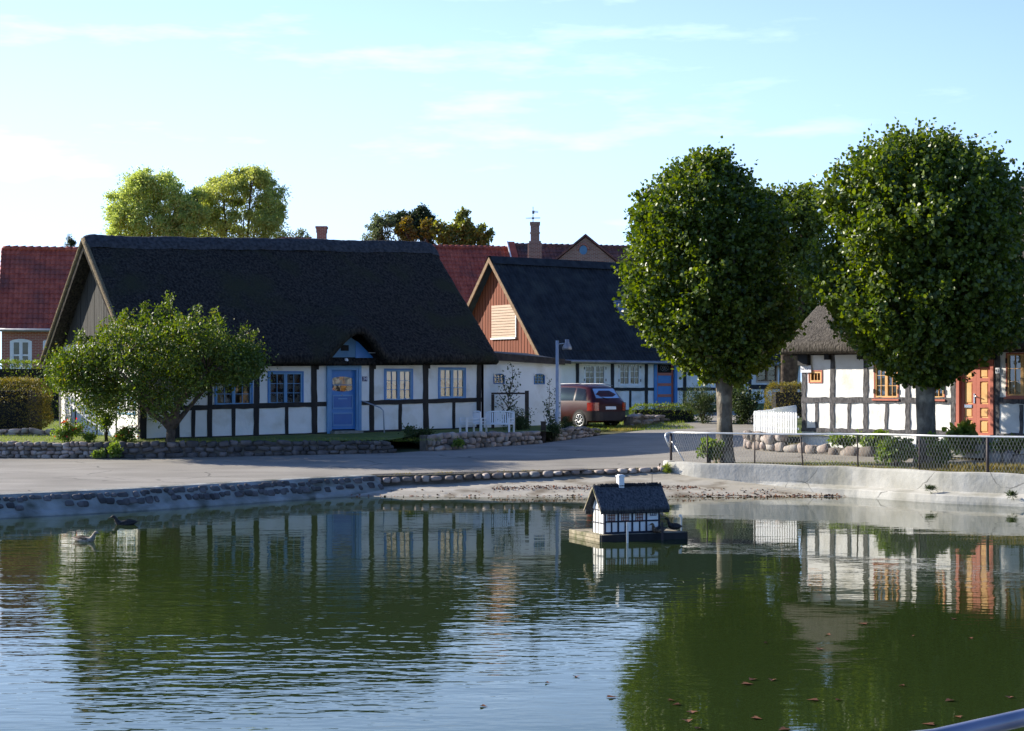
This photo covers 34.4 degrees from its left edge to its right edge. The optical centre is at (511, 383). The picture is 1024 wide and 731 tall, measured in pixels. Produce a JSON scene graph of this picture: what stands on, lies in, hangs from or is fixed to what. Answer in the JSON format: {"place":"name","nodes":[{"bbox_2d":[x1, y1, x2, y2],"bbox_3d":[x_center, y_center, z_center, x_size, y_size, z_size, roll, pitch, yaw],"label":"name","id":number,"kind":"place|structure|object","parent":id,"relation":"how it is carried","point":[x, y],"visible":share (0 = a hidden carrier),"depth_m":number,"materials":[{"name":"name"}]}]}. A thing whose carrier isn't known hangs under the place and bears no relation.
{"place":"outdoors","nodes":[
{"label":"outdoors","id":0,"kind":"place"},
{"bbox_2d":[0,421,108,441],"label":"lawn grass","id":1,"kind":"structure","parent":0,"point":[2,436],"depth_m":48.39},
{"bbox_2d":[96,436,443,441],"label":"lawn grass","id":2,"kind":"structure","parent":0,"point":[288,438],"depth_m":47.52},
{"bbox_2d":[0,403,827,442],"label":"lawn","id":3,"kind":"structure","parent":0,"point":[376,435],"depth_m":49.55,"materials":[{"name":"plant"}]},
{"bbox_2d":[0,374,55,429],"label":"hedge","id":4,"kind":"object","parent":3,"relation":"on","point":[20,409],"visible":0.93,"depth_m":51.30,"materials":[{"name":"green plant"}]},
{"bbox_2d":[0,358,58,418],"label":"hedge","id":5,"kind":"object","parent":3,"relation":"on","point":[15,372],"visible":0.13,"depth_m":62.20,"materials":[{"name":"green plant"}]},
{"bbox_2d":[0,245,77,368],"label":"brick house","id":6,"kind":"structure","parent":3,"relation":"on","point":[33,280],"depth_m":76.69,"materials":[{"name":"red tile"}]},
{"bbox_2d":[10,339,31,368],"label":"window","id":7,"kind":"structure","parent":6,"relation":"in","point":[12,341],"depth_m":75.19,"materials":[{"name":"white paint"}]},
{"bbox_2d":[49,417,88,441],"bbox_3d":[-12.512,1.344,46.544,0.768,0.815,1.133,0,0,44],"label":"shrub","id":8,"kind":"object","parent":3,"relation":"on","point":[66,431],"visible":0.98,"depth_m":46.45,"materials":[{"name":"green plant"}]},
{"bbox_2d":[64,234,76,246],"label":"conifer","id":9,"kind":"object","parent":3,"relation":"on","point":[71,242],"visible":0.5,"depth_m":109.81,"materials":[{"name":"green plant"}]},
{"bbox_2d":[53,389,113,432],"bbox_3d":[-12.257,0.539,47.363,2.008,1.889,0.611,0,0,19],"label":"climbing rose","id":10,"kind":"object","parent":3,"relation":"on","point":[82,414],"visible":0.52,"depth_m":47.30,"materials":[{"name":"green plant"}]},
{"bbox_2d":[79,431,96,441],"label":"shrub","id":11,"kind":"object","parent":3,"relation":"on","point":[88,437],"visible":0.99,"depth_m":46.56,"materials":[{"name":"green plant"}]},
{"bbox_2d":[92,410,119,440],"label":"shrub","id":12,"kind":"object","parent":3,"relation":"on","point":[107,423],"visible":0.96,"depth_m":46.86,"materials":[{"name":"green plant"}]},
{"bbox_2d":[109,424,139,441],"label":"shrub","id":13,"kind":"object","parent":3,"relation":"on","point":[126,434],"visible":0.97,"depth_m":46.57,"materials":[{"name":"green plant"}]},
{"bbox_2d":[34,290,277,441],"bbox_3d":[-10.131,-0.375,46.646,7.048,4.598,5.282,0,0,0],"label":"apple tree","id":14,"kind":"object","parent":3,"relation":"on","point":[96,366],"visible":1,"depth_m":45.42,"materials":[{"name":"green plant"}]},
{"bbox_2d":[100,164,213,236],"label":"willow tree","id":15,"kind":"object","parent":3,"relation":"on","point":[141,195],"visible":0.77,"depth_m":89.09,"materials":[{"name":"green plant"}]},
{"bbox_2d":[192,162,293,237],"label":"willow tree","id":16,"kind":"object","parent":3,"relation":"on","point":[265,214],"visible":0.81,"depth_m":91.23,"materials":[{"name":"green plant"}]},
{"bbox_2d":[39,234,498,441],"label":"thatched cottage","id":17,"kind":"structure","parent":3,"relation":"on","point":[362,336],"depth_m":52.01,"materials":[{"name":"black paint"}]},
{"bbox_2d":[118,397,134,414],"bbox_3d":[-11.310,0.644,48.646,0.110,0.510,1.301,0,0,-35],"label":"window","id":18,"kind":"structure","parent":17,"relation":"in","point":[128,413],"depth_m":48.61,"materials":[{"name":"blue paint"}]},
{"bbox_2d":[214,381,252,404],"bbox_3d":[-8.362,0.167,49.523,1.257,1.002,0.110,0,0,-35],"label":"window","id":19,"kind":"structure","parent":17,"relation":"in","point":[250,389],"depth_m":49.50,"materials":[{"name":"blue paint"}]},
{"bbox_2d":[268,371,303,402],"bbox_3d":[-6.940,0.133,50.520,1.224,1.048,0.110,0,0,-35],"label":"window","id":20,"kind":"structure","parent":17,"relation":"in","point":[284,373],"depth_m":50.48,"materials":[{"name":"blue paint"}]},
{"bbox_2d":[332,370,354,428],"bbox_3d":[-5.318,0.491,51.715,0.891,1.856,0.119,0,0,-35],"label":"door","id":21,"kind":"structure","parent":17,"relation":"in","point":[343,403],"depth_m":51.73,"materials":[{"name":"blue paint"}]},
{"bbox_2d":[384,369,412,399],"bbox_3d":[-3.649,0.040,52.830,1.076,1.056,0.114,0,0,-35],"label":"window","id":22,"kind":"structure","parent":17,"relation":"in","point":[397,377],"depth_m":52.81,"materials":[{"name":"blue paint"}]},
{"bbox_2d":[438,367,465,398],"bbox_3d":[-1.982,-0.020,53.998,1.076,1.039,0.114,0,0,-35],"label":"window","id":23,"kind":"structure","parent":17,"relation":"in","point":[456,373],"depth_m":53.97,"materials":[{"name":"blue paint"}]},
{"bbox_2d":[290,227,312,237],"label":"tree","id":24,"kind":"object","parent":3,"relation":"on","point":[300,233],"visible":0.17,"depth_m":94.68,"materials":[{"name":"green plant"}]},
{"bbox_2d":[279,226,327,238],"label":"tiled house","id":25,"kind":"structure","parent":3,"relation":"on","point":[321,231],"depth_m":90.00,"materials":[{"name":"brick"}]},
{"bbox_2d":[360,210,397,239],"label":"tree","id":26,"kind":"object","parent":3,"relation":"on","point":[377,224],"visible":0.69,"depth_m":105.62,"materials":[{"name":"green plant"}]},
{"bbox_2d":[387,202,437,244],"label":"evergreen tree","id":27,"kind":"object","parent":3,"relation":"on","point":[419,213],"visible":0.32,"depth_m":107.36,"materials":[{"name":"green plant"}]},
{"bbox_2d":[391,215,434,242],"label":"autumn tree","id":28,"kind":"object","parent":3,"relation":"on","point":[409,232],"visible":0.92,"depth_m":104.85,"materials":[{"name":"orange plant"}]},
{"bbox_2d":[398,422,435,444],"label":"shrub","id":29,"kind":"object","parent":3,"relation":"on","point":[412,432],"visible":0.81,"depth_m":49.51,"materials":[{"name":"green plant"}]},
{"bbox_2d":[429,206,494,245],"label":"maple tree","id":30,"kind":"object","parent":3,"relation":"on","point":[460,230],"visible":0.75,"depth_m":104.52,"materials":[{"name":"green plant"}]},
{"bbox_2d":[459,411,480,431],"bbox_3d":[-1.296,1.189,51.119,0.530,0.722,0.500,0,0,-28],"label":"garden chair","id":31,"kind":"object","parent":3,"relation":"on","point":[476,418],"visible":0.96,"depth_m":51.18,"materials":[{"name":"white paint"}]},
{"bbox_2d":[480,411,514,431],"bbox_3d":[-0.445,1.189,51.030,0.950,0.722,0.530,0,0,18],"label":"garden bench","id":32,"kind":"object","parent":3,"relation":"on","point":[511,420],"visible":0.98,"depth_m":51.20,"materials":[{"name":"white paint"}]},
{"bbox_2d":[490,362,520,412],"bbox_3d":[-0.215,0.207,54.578,1.142,1.850,0.690,0,0,0],"label":"young tree","id":33,"kind":"object","parent":3,"relation":"on","point":[508,395],"visible":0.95,"depth_m":54.60,"materials":[{"name":"green plant"}]},
{"bbox_2d":[491,391,528,427],"bbox_3d":[-0.064,0.987,54.195,1.233,1.526,0.130,0,0,0],"label":"trellis frame","id":34,"kind":"object","parent":3,"relation":"on","point":[526,393],"visible":0.59,"depth_m":54.15,"materials":[{"name":"brown wood"}]},
{"bbox_2d":[501,406,536,429],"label":"shrub","id":35,"kind":"object","parent":3,"relation":"on","point":[520,422],"visible":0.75,"depth_m":53.05,"materials":[{"name":"green plant"}]},
{"bbox_2d":[542,378,559,423],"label":"hollyhock","id":36,"kind":"object","parent":3,"relation":"on","point":[548,408],"visible":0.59,"depth_m":54.38,"materials":[{"name":"green plant"}]},
{"bbox_2d":[539,414,565,441],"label":"shrub","id":37,"kind":"object","parent":3,"relation":"on","point":[553,428],"visible":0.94,"depth_m":52.86,"materials":[{"name":"green plant"}]},
{"bbox_2d":[555,339,571,423],"bbox_3d":[1.670,0.151,53.600,0.548,3.197,0.305,0,0,0],"label":"street lamp","id":38,"kind":"object","parent":3,"relation":"on","point":[566,345],"visible":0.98,"depth_m":53.55,"materials":[{"name":"metal"}]},
{"bbox_2d":[515,222,631,262],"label":"old brick house","id":39,"kind":"structure","parent":3,"relation":"on","point":[585,247],"depth_m":93.86,"materials":[{"name":"tile"}]},
{"bbox_2d":[592,423,645,432],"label":"verge grass","id":40,"kind":"structure","parent":3,"relation":"on","point":[628,428],"depth_m":57.73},
{"bbox_2d":[586,416,693,430],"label":"lawn grass","id":41,"kind":"structure","parent":3,"relation":"on","point":[644,426],"depth_m":59.38,"materials":[{"name":"plant"}]},
{"bbox_2d":[628,401,698,422],"bbox_3d":[5.777,1.147,62.604,2.758,1.005,0.981,0,0,0],"label":"hedge","id":42,"kind":"object","parent":3,"relation":"on","point":[679,415],"visible":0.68,"depth_m":62.34,"materials":[{"name":"green plant"}]},
{"bbox_2d":[753,405,798,432],"bbox_3d":[8.338,1.075,51.981,1.302,0.670,11.408,0,0,9],"label":"picket fence","id":43,"kind":"object","parent":3,"relation":"on","point":[768,420],"visible":0.95,"depth_m":47.11,"materials":[{"name":"white paint"}]},
{"bbox_2d":[763,380,801,417],"bbox_3d":[9.953,0.566,58.301,2.115,1.569,1.596,0,0,0],"label":"hedge","id":44,"kind":"object","parent":3,"relation":"on","point":[784,399],"visible":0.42,"depth_m":57.84,"materials":[{"name":"green plant"}]},
{"bbox_2d":[828,429,862,447],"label":"shrub","id":45,"kind":"object","parent":3,"relation":"on","point":[841,441],"visible":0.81,"depth_m":44.67,"materials":[{"name":"green plant"}]},
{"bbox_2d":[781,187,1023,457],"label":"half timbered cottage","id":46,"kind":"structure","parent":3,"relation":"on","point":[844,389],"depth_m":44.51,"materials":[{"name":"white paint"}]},
{"bbox_2d":[801,365,810,372],"bbox_3d":[8.243,-0.418,46.322,0.018,0.200,0.380,0,0,-40],"label":"street sign","id":47,"kind":"object","parent":46,"relation":"attached to","point":[805,368],"visible":1,"depth_m":46.31,"materials":[{"name":"white metal"}]},
{"bbox_2d":[808,370,822,382],"bbox_3d":[8.506,-0.202,46.137,0.110,0.357,0.488,0,0,-40],"label":"window","id":48,"kind":"structure","parent":46,"relation":"in","point":[810,375],"depth_m":46.11,"materials":[{"name":"orange wood"}]},
{"bbox_2d":[872,365,898,400],"bbox_3d":[10.042,-0.064,44.252,0.154,1.023,0.877,0,0,-40],"label":"window","id":49,"kind":"structure","parent":46,"relation":"in","point":[881,381],"depth_m":44.39,"materials":[{"name":"orange wood"}]},
{"bbox_2d":[935,389,944,400],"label":"window","id":50,"kind":"structure","parent":46,"relation":"in","point":[940,390],"depth_m":42.93,"materials":[{"name":"orange wood"}]},
{"bbox_2d":[961,368,977,429],"bbox_3d":[11.732,0.363,42.259,0.110,1.883,0.566,0,0,-32],"label":"door","id":51,"kind":"structure","parent":46,"relation":"in","point":[968,388],"depth_m":42.29,"materials":[{"name":"orange wood"}]},
{"bbox_2d":[976,361,989,434],"bbox_3d":[12.002,0.363,41.942,0.050,1.883,0.463,0,0,-40],"label":"door","id":52,"kind":"structure","parent":46,"relation":"in","point":[983,373],"depth_m":41.96,"materials":[{"name":"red wood"}]},
{"bbox_2d":[1004,352,1023,398],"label":"window","id":53,"kind":"structure","parent":46,"relation":"in","point":[1017,359],"depth_m":41.24,"materials":[{"name":"orange wood"}]},
{"bbox_2d":[0,409,1013,492],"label":"road","id":54,"kind":"structure","parent":0,"point":[649,448],"depth_m":43.47,"materials":[{"name":"asphalt"}]},
{"bbox_2d":[90,447,106,458],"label":"shrub","id":55,"kind":"object","parent":54,"relation":"on","point":[98,454],"visible":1,"depth_m":45.02,"materials":[{"name":"green plant"}]},
{"bbox_2d":[106,440,123,458],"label":"shrub","id":56,"kind":"object","parent":54,"relation":"on","point":[112,449],"visible":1,"depth_m":45.07,"materials":[{"name":"green plant"}]},
{"bbox_2d":[742,179,831,391],"bbox_3d":[9.726,-3.068,60.130,5.150,8.891,4.748,0,0,0],"label":"chestnut tree","id":57,"kind":"object","parent":54,"relation":"on","point":[807,221],"visible":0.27,"depth_m":59.19,"materials":[{"name":"green plant"}]},
{"bbox_2d":[941,418,981,454],"bbox_3d":[11.311,1.309,41.531,1.003,0.968,0.913,0,0,14],"label":"shrub","id":58,"kind":"object","parent":54,"relation":"on","point":[965,427],"visible":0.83,"depth_m":41.36,"materials":[{"name":"green plant"}]},
{"bbox_2d":[0,496,1023,730],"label":"water","id":59,"kind":"structure","parent":0,"point":[411,613],"depth_m":18.73,"materials":[{"name":"green liquid"}]},
{"bbox_2d":[72,531,98,541],"bbox_3d":[-7.171,2.592,27.815,0.549,0.233,0.175,0,0,14],"label":"duck","id":60,"kind":"object","parent":59,"relation":"on","point":[83,538],"visible":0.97,"depth_m":27.75},
{"bbox_2d":[110,515,137,524],"bbox_3d":[-7.311,2.590,31.083,0.560,0.239,0.188,0,0,0],"label":"duck","id":61,"kind":"object","parent":59,"relation":"on","point":[126,522],"visible":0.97,"depth_m":31.04},
{"bbox_2d":[569,474,687,541],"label":"duck house","id":62,"kind":"structure","parent":59,"relation":"on","point":[614,508],"depth_m":28.12,"materials":[{"name":"black wood"}]},
{"bbox_2d":[650,523,667,532],"bbox_3d":[2.494,2.457,28.192,0.357,0.173,0.126,0,0,-20],"label":"duck","id":63,"kind":"object","parent":62,"relation":"on","point":[656,529],"visible":0.95,"depth_m":28.14},
{"bbox_2d":[664,517,681,529],"bbox_3d":[2.783,2.410,28.531,0.409,0.221,0.135,0,0,-30],"label":"duck","id":64,"kind":"object","parent":62,"relation":"on","point":[674,526],"visible":1,"depth_m":28.48},
{"bbox_2d":[0,0,1023,383],"label":"sky","id":65,"kind":"structure","parent":0,"point":[502,111],"materials":[{"name":"blue"}]},
{"bbox_2d":[347,471,846,496],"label":"beach","id":66,"kind":"structure","parent":0,"point":[473,488],"depth_m":39.84,"materials":[{"name":"sand"}]},
{"bbox_2d":[374,466,664,485],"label":"kerb stones","id":67,"kind":"object","parent":66,"relation":"on","point":[418,478],"visible":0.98,"depth_m":40.69,"materials":[{"name":"stone"}]},
{"bbox_2d":[491,485,697,491],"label":"leaf litter","id":68,"kind":"object","parent":66,"relation":"on","point":[514,487],"visible":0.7,"depth_m":39.80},
{"bbox_2d":[351,487,844,496],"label":"leaf litter","id":69,"kind":"object","parent":66,"relation":"on","point":[710,495],"visible":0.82,"depth_m":38.89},
{"bbox_2d":[662,461,673,472],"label":"grass tuft","id":70,"kind":"object","parent":66,"relation":"on","point":[667,468],"visible":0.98,"depth_m":41.70,"materials":[{"name":"green plant"}]},
{"bbox_2d":[366,409,983,475],"bbox_3d":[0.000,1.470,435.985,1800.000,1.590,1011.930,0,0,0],"label":"ground","id":71,"kind":"structure","parent":0,"point":[404,446],"depth_m":50.58,"materials":[{"name":"soil"}]},
{"bbox_2d":[0,428,83,435],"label":"garden wall","id":72,"kind":"structure","parent":71,"relation":"on","point":[29,431],"depth_m":50.14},
{"bbox_2d":[0,441,97,457],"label":"garden wall","id":73,"kind":"structure","parent":71,"relation":"on","point":[41,449],"depth_m":45.43,"materials":[{"name":"stone"}]},
{"bbox_2d":[0,474,383,517],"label":"pond wall","id":74,"kind":"structure","parent":71,"relation":"on","point":[52,503],"depth_m":35.59,"materials":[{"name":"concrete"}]},
{"bbox_2d":[93,440,396,457],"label":"garden wall","id":75,"kind":"structure","parent":71,"relation":"on","point":[180,449],"depth_m":46.05,"materials":[{"name":"stone"}]},
{"bbox_2d":[433,241,517,302],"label":"tiled barn","id":76,"kind":"structure","parent":71,"relation":"on","point":[464,265],"depth_m":97.20,"materials":[{"name":"red tile"}]},
{"bbox_2d":[420,431,542,450],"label":"garden wall","id":77,"kind":"structure","parent":71,"relation":"on","point":[479,439],"depth_m":49.51,"materials":[{"name":"stone"}]},
{"bbox_2d":[451,436,464,447],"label":"shrub","id":78,"kind":"object","parent":77,"relation":"attached to","point":[458,442],"visible":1,"depth_m":48.56,"materials":[{"name":"green plant"}]},
{"bbox_2d":[481,351,570,432],"bbox_3d":[-0.152,0.260,56.535,3.510,2.980,2.670,0,0,-35],"label":"lean to","id":79,"kind":"object","parent":71,"relation":"on","point":[538,372],"visible":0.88,"depth_m":55.64,"materials":[{"name":"white paint"}]},
{"bbox_2d":[493,373,504,383],"bbox_3d":[-0.452,-0.177,55.065,0.451,0.353,0.114,0,0,-35],"label":"window","id":80,"kind":"structure","parent":79,"relation":"in","point":[496,374],"depth_m":55.02,"materials":[{"name":"blue glass"}]},
{"bbox_2d":[534,373,544,383],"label":"window","id":81,"kind":"structure","parent":79,"relation":"in","point":[537,374],"depth_m":56.00,"materials":[{"name":"blue glass"}]},
{"bbox_2d":[540,421,545,442],"bbox_3d":[0.994,1.618,52.300,0.180,0.864,0.180,0,0,0],"label":"gate post","id":82,"kind":"object","parent":71,"relation":"on","point":[543,430],"visible":0.82,"depth_m":52.22,"materials":[{"name":"brown wood"}]},
{"bbox_2d":[548,426,600,440],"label":"garden wall","id":83,"kind":"structure","parent":71,"relation":"on","point":[568,432],"depth_m":54.12,"materials":[{"name":"stone"}]},
{"bbox_2d":[559,415,577,430],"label":"shrub","id":84,"kind":"object","parent":83,"relation":"on","point":[566,422],"visible":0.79,"depth_m":54.14,"materials":[{"name":"green plant"}]},
{"bbox_2d":[561,383,625,426],"bbox_3d":[2.159,0.799,60.949,1.784,1.642,4.209,0,0,-43],"label":"parked car","id":85,"kind":"object","parent":71,"relation":"on","point":[585,404],"visible":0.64,"depth_m":59.54,"materials":[{"name":"red paint"}]},
{"bbox_2d":[467,256,800,410],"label":"gabled house","id":86,"kind":"structure","parent":71,"relation":"on","point":[537,306],"depth_m":71.92,"materials":[{"name":"brown wood"}]},
{"bbox_2d":[583,364,605,385],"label":"window","id":87,"kind":"structure","parent":86,"relation":"in","point":[594,377],"depth_m":70.53,"materials":[{"name":"white paint"}]},
{"bbox_2d":[618,364,640,385],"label":"window","id":88,"kind":"structure","parent":86,"relation":"in","point":[629,371],"depth_m":71.62,"materials":[{"name":"white paint"}]},
{"bbox_2d":[657,364,672,407],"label":"door","id":89,"kind":"structure","parent":86,"relation":"in","point":[664,371],"depth_m":72.86,"materials":[{"name":"blue paint"}]},
{"bbox_2d":[756,366,777,382],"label":"window","id":90,"kind":"structure","parent":86,"relation":"in","point":[766,375],"depth_m":76.32,"materials":[{"name":"wood"}]},
{"bbox_2d":[623,413,669,426],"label":"garden wall","id":91,"kind":"structure","parent":71,"relation":"on","point":[633,419],"depth_m":60.70,"materials":[{"name":"stone"}]},
{"bbox_2d":[678,383,716,423],"bbox_3d":[6.976,0.747,60.957,1.696,1.684,1.908,0,0,0],"label":"juniper","id":92,"kind":"object","parent":71,"relation":"on","point":[701,403],"visible":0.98,"depth_m":60.79,"materials":[{"name":"green plant"}]},
{"bbox_2d":[714,385,767,423],"bbox_3d":[8.318,0.847,59.992,2.011,1.757,2.006,0,0,0],"label":"shrub","id":93,"kind":"object","parent":71,"relation":"on","point":[744,406],"visible":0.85,"depth_m":59.74,"materials":[{"name":"green plant"}]},
{"bbox_2d":[743,429,787,451],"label":"boulder wall","id":94,"kind":"structure","parent":71,"relation":"on","point":[769,443],"depth_m":46.53,"materials":[{"name":"stone"}]},
{"bbox_2d":[663,460,1023,506],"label":"concrete wall","id":95,"kind":"structure","parent":71,"relation":"on","point":[976,488],"depth_m":38.36,"materials":[{"name":"concrete"}]},
{"bbox_2d":[664,432,1023,472],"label":"fence","id":96,"kind":"object","parent":95,"relation":"on","point":[987,437],"visible":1,"depth_m":39.20,"materials":[{"name":"grey metal"}]},
{"bbox_2d":[924,484,937,493],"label":"grass tuft","id":97,"kind":"object","parent":95,"relation":"on","point":[931,487],"visible":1,"depth_m":36.98,"materials":[{"name":"green plant"}]},
{"bbox_2d":[1003,490,1017,499],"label":"grass tuft","id":98,"kind":"object","parent":95,"relation":"on","point":[1012,493],"visible":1,"depth_m":35.58,"materials":[{"name":"green plant"}]},
{"bbox_2d":[783,442,913,457],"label":"boulder wall","id":99,"kind":"structure","parent":71,"relation":"on","point":[822,450],"depth_m":44.58,"materials":[{"name":"stone"}]},
{"bbox_2d":[859,428,889,447],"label":"shrub","id":100,"kind":"object","parent":99,"relation":"on","point":[865,439],"visible":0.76,"depth_m":43.79,"materials":[{"name":"green plant"}]},
{"bbox_2d":[984,451,1023,464],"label":"boulder wall","id":101,"kind":"structure","parent":71,"relation":"on","point":[1016,460],"depth_m":40.31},
{"bbox_2d":[985,432,1023,453],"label":"shrub","id":102,"kind":"object","parent":101,"relation":"on","point":[1014,448],"visible":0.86,"depth_m":40.49,"materials":[{"name":"green plant"}]},
{"bbox_2d":[736,459,1023,473],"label":"verge","id":103,"kind":"structure","parent":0,"point":[867,464],"depth_m":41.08,"materials":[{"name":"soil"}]},
{"bbox_2d":[696,436,724,462],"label":"shrub","id":104,"kind":"object","parent":103,"relation":"on","point":[711,444],"visible":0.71,"depth_m":41.76,"materials":[{"name":"green plant"}]},
{"bbox_2d":[611,135,811,462],"bbox_3d":[4.872,-2.126,42.145,4.877,8.452,4.794,0,0,-31],"label":"linden tree","id":105,"kind":"object","parent":103,"relation":"on","point":[699,272],"visible":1,"depth_m":41.10,"materials":[{"name":"green plant"}]},
{"bbox_2d":[873,436,920,466],"bbox_3d":[9.040,1.573,38.740,1.110,0.768,0.863,0,0,0],"label":"shrub","id":106,"kind":"object","parent":103,"relation":"on","point":[896,450],"visible":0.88,"depth_m":38.64,"materials":[{"name":"green plant"}]},
{"bbox_2d":[794,116,1023,468],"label":"linden tree","id":107,"kind":"object","parent":103,"relation":"on","point":[928,232],"visible":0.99,"depth_m":37.92,"materials":[{"name":"green plant"}]},
{"bbox_2d":[921,431,957,465],"bbox_3d":[10.053,1.527,38.728,0.677,0.874,0.706,0,0,-25],"label":"shrub","id":108,"kind":"object","parent":103,"relation":"on","point":[945,458],"visible":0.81,"depth_m":38.64,"materials":[{"name":"green plant"}]},
{"bbox_2d":[915,460,1023,471],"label":"dry grass","id":109,"kind":"structure","parent":0,"point":[980,467],"depth_m":37.53,"materials":[{"name":"plant"}]},
{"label":"near bank","id":110,"kind":"structure","parent":0,"visible":0},
{"bbox_2d":[916,708,1023,730],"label":"pond railing","id":111,"kind":"object","parent":110,"relation":"on","point":[1010,720],"visible":1,"depth_m":6.24,"materials":[{"name":"blue paint"}]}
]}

